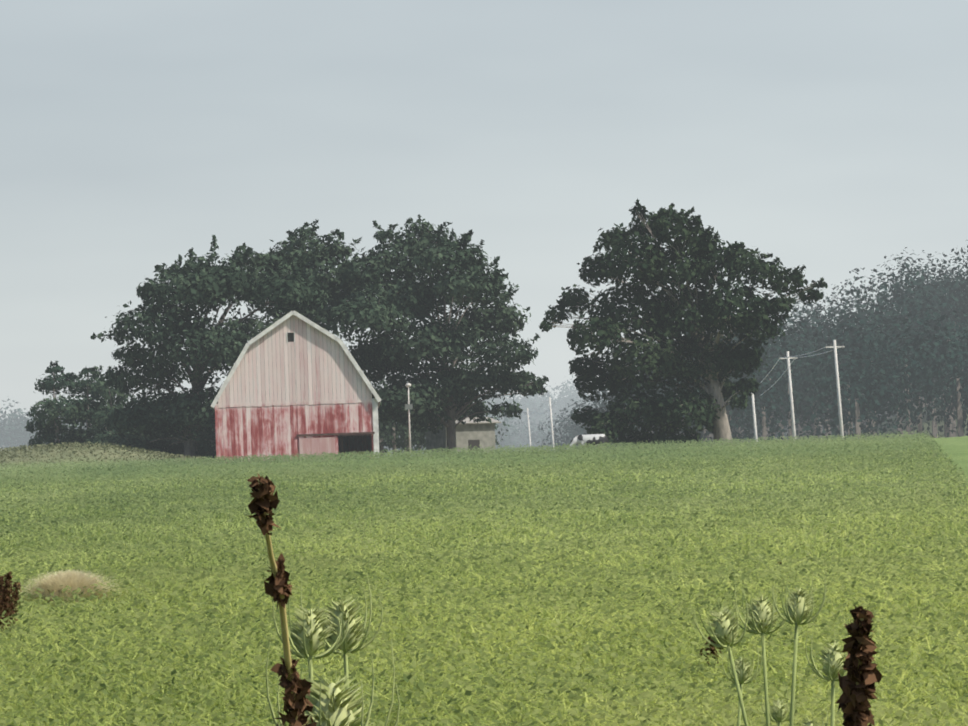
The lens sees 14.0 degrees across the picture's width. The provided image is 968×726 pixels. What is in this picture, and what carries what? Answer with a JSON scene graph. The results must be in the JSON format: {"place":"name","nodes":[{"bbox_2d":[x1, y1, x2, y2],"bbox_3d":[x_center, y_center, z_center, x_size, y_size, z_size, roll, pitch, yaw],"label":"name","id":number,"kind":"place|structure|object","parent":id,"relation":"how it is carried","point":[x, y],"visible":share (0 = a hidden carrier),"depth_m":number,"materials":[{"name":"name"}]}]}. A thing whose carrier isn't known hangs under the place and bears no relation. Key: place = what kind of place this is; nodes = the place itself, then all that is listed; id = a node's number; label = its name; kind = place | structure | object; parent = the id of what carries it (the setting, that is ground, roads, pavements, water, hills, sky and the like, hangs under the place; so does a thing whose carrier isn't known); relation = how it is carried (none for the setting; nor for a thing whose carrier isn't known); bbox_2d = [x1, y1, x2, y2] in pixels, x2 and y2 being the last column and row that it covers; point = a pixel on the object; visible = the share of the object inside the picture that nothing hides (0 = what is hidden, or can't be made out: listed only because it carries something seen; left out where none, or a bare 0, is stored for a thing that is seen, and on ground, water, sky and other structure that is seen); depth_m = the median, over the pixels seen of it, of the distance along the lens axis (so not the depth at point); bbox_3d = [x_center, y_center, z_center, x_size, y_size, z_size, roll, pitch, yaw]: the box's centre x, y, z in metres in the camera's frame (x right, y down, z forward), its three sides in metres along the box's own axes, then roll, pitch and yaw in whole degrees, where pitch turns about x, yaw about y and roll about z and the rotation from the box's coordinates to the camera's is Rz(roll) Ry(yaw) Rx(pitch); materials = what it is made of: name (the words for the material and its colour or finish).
{"place":"outdoors","nodes":[
{"label":"outdoors","id":0,"kind":"place"},
{"bbox_2d":[2,375,614,440],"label":"wooded ridge","id":1,"kind":"structure","parent":0,"point":[533,403],"depth_m":1415.47,"materials":[{"name":"grey plant"}]},
{"bbox_2d":[0,400,967,544],"bbox_3d":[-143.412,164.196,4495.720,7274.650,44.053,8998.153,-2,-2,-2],"label":"field terrain","id":2,"kind":"structure","parent":0,"point":[956,448],"depth_m":205.77,"materials":[{"name":"green plant"}]},
{"bbox_2d":[0,571,21,635],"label":"dock clump","id":3,"kind":"object","parent":2,"relation":"on","point":[6,605],"visible":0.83,"depth_m":32.71,"materials":[{"name":"brown plant"}]},
{"bbox_2d":[24,361,97,447],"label":"tree","id":4,"kind":"object","parent":2,"relation":"on","point":[52,428],"visible":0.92,"depth_m":284.31,"materials":[{"name":"green plant"}]},
{"bbox_2d":[59,365,124,446],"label":"tree","id":5,"kind":"object","parent":2,"relation":"on","point":[86,388],"visible":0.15,"depth_m":287.66,"materials":[{"name":"grey plant"}]},
{"bbox_2d":[82,366,150,447],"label":"tree","id":6,"kind":"object","parent":2,"relation":"on","point":[96,418],"visible":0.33,"depth_m":282.27,"materials":[{"name":"green plant"}]},
{"bbox_2d":[90,235,328,459],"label":"tree","id":7,"kind":"object","parent":2,"relation":"on","point":[202,285],"visible":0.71,"depth_m":268.75,"materials":[{"name":"green plant"}]},
{"bbox_2d":[247,473,316,725],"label":"dried dock stalk","id":8,"kind":"object","parent":2,"relation":"on","point":[265,501],"visible":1,"depth_m":4.74,"materials":[{"name":"brown plant"}]},
{"bbox_2d":[62,375,509,455],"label":"brush","id":9,"kind":"object","parent":2,"relation":"on","point":[391,432],"depth_m":291.98,"materials":[{"name":"green plant"}]},
{"bbox_2d":[211,311,380,461],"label":"barn","id":10,"kind":"structure","parent":2,"relation":"on","point":[295,382],"depth_m":250.83,"materials":[{"name":"white wood"}]},
{"bbox_2d":[273,580,348,696],"bbox_3d":[-0.214,1.272,5.596,0.275,1.930,0.203,0,-3,-38],"label":"teasel","id":11,"kind":"object","parent":2,"relation":"on","point":[308,636],"visible":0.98,"depth_m":5.58,"materials":[{"name":"green plant"}]},
{"bbox_2d":[252,219,383,332],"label":"tree","id":12,"kind":"object","parent":2,"relation":"on","point":[323,252],"visible":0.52,"depth_m":278.72,"materials":[{"name":"green plant"}]},
{"bbox_2d":[266,638,399,725],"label":"teasel","id":13,"kind":"object","parent":2,"relation":"on","point":[333,704],"visible":0.9,"depth_m":4.97,"materials":[{"name":"green plant"}]},
{"bbox_2d":[300,574,382,691],"bbox_3d":[-0.160,1.289,5.809,0.112,1.956,0.230,-3,-2,17],"label":"teasel","id":14,"kind":"object","parent":2,"relation":"on","point":[354,636],"visible":0.83,"depth_m":5.78,"materials":[{"name":"green plant"}]},
{"bbox_2d":[405,383,412,450],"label":"yard light pole","id":15,"kind":"object","parent":2,"relation":"on","point":[408,406],"visible":0.9,"depth_m":265.89,"materials":[{"name":"grey wood"}]},
{"bbox_2d":[313,214,548,451],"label":"tree","id":16,"kind":"object","parent":2,"relation":"on","point":[425,251],"visible":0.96,"depth_m":272.34,"materials":[{"name":"green plant"}]},
{"bbox_2d":[0,396,880,455],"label":"distant trees","id":17,"kind":"object","parent":2,"relation":"on","point":[21,435],"visible":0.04,"depth_m":988.88,"materials":[{"name":"grey plant"}]},
{"bbox_2d":[426,417,500,455],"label":"shed","id":18,"kind":"structure","parent":2,"relation":"on","point":[471,433],"depth_m":281.73,"materials":[{"name":"grey wood"}]},
{"bbox_2d":[0,434,946,468],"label":"dry weeds","id":19,"kind":"object","parent":2,"relation":"on","point":[37,447],"visible":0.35,"depth_m":246.47,"materials":[{"name":"green plant"}]},
{"bbox_2d":[0,431,967,725],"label":"grass field","id":20,"kind":"structure","parent":2,"relation":"on","point":[574,609],"depth_m":38.77,"materials":[{"name":"green plant"}]},
{"bbox_2d":[12,569,128,609],"bbox_3d":[-4.112,2.265,38.847,1.566,0.466,1.496,-2,-2,-2],"label":"dry grass mound","id":21,"kind":"object","parent":20,"relation":"on","point":[74,580],"visible":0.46,"depth_m":38.60,"materials":[{"name":"beige plant"}]},
{"bbox_2d":[526,408,530,446],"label":"utility pole","id":22,"kind":"object","parent":2,"relation":"on","point":[528,427],"visible":0.41,"depth_m":520.12,"materials":[{"name":"grey wood"}]},
{"bbox_2d":[549,397,553,448],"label":"utility pole","id":23,"kind":"object","parent":2,"relation":"on","point":[551,423],"visible":0.41,"depth_m":470.18,"materials":[{"name":"grey wood"}]},
{"bbox_2d":[567,434,607,448],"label":"cow","id":24,"kind":"object","parent":2,"relation":"on","point":[597,439],"visible":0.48,"depth_m":255.92,"materials":[{"name":"white"}]},
{"bbox_2d":[538,198,827,448],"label":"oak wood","id":25,"kind":"object","parent":2,"relation":"on","point":[699,257],"visible":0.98,"depth_m":260.96,"materials":[{"name":"green plant"}]},
{"bbox_2d":[699,636,723,671],"bbox_3d":[1.495,1.987,25.894,0.163,0.404,0.212,-2,-2,-2],"label":"field dock","id":26,"kind":"object","parent":2,"relation":"on","point":[712,650],"visible":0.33,"depth_m":25.86,"materials":[{"name":"plant"}]},
{"bbox_2d":[690,585,748,725],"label":"teasel","id":27,"kind":"object","parent":2,"relation":"on","point":[725,632],"visible":1,"depth_m":7.20,"materials":[{"name":"green plant"}]},
{"bbox_2d":[722,646,761,725],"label":"teasel","id":28,"kind":"object","parent":2,"relation":"on","point":[743,671],"visible":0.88,"depth_m":7.90,"materials":[{"name":"green plant"}]},
{"bbox_2d":[751,393,757,440],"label":"utility pole","id":29,"kind":"object","parent":2,"relation":"on","point":[754,419],"visible":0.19,"depth_m":372.65,"materials":[{"name":"grey wood"}]},
{"bbox_2d":[733,581,789,725],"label":"teasel","id":30,"kind":"object","parent":2,"relation":"on","point":[762,617],"visible":0.94,"depth_m":7.40,"materials":[{"name":"green plant"}]},
{"bbox_2d":[761,690,795,725],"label":"teasel","id":31,"kind":"object","parent":2,"relation":"on","point":[779,711],"visible":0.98,"depth_m":8.21,"materials":[{"name":"green plant"}]},
{"bbox_2d":[779,351,796,440],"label":"utility pole","id":32,"kind":"object","parent":2,"relation":"on","point":[791,399],"visible":0.54,"depth_m":350.67,"materials":[{"name":"grey wood"}]},
{"bbox_2d":[522,346,842,413],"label":"power lines","id":33,"kind":"object","parent":32,"relation":"attached to","point":[761,381],"visible":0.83,"depth_m":353.01,"materials":[{"name":"silver metal"}]},
{"bbox_2d":[772,575,825,725],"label":"teasel","id":34,"kind":"object","parent":2,"relation":"on","point":[797,607],"visible":1,"depth_m":7.01,"materials":[{"name":"green plant"}]},
{"bbox_2d":[794,706,827,725],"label":"teasel","id":35,"kind":"object","parent":2,"relation":"on","point":[808,722],"visible":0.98,"depth_m":7.61,"materials":[{"name":"green plant"}]},
{"bbox_2d":[805,627,848,725],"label":"teasel","id":36,"kind":"object","parent":2,"relation":"on","point":[832,657],"visible":0.9,"depth_m":6.61,"materials":[{"name":"green plant"}]},
{"bbox_2d":[825,340,844,437],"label":"utility pole","id":37,"kind":"object","parent":2,"relation":"on","point":[834,346],"visible":0.83,"depth_m":335.75,"materials":[{"name":"grey wood"}]},
{"bbox_2d":[836,605,882,725],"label":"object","id":38,"kind":"object","parent":2,"relation":"on","point":[859,680],"visible":1,"depth_m":4.25,"materials":[{"name":"brown plant"}]},
{"bbox_2d":[0,0,967,423],"label":"sky","id":39,"kind":"structure","parent":0,"point":[828,137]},
{"bbox_2d":[537,240,967,450],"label":"hill woods","id":40,"kind":"object","parent":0,"point":[907,355],"depth_m":410.85,"materials":[{"name":"green plant"}]}
]}

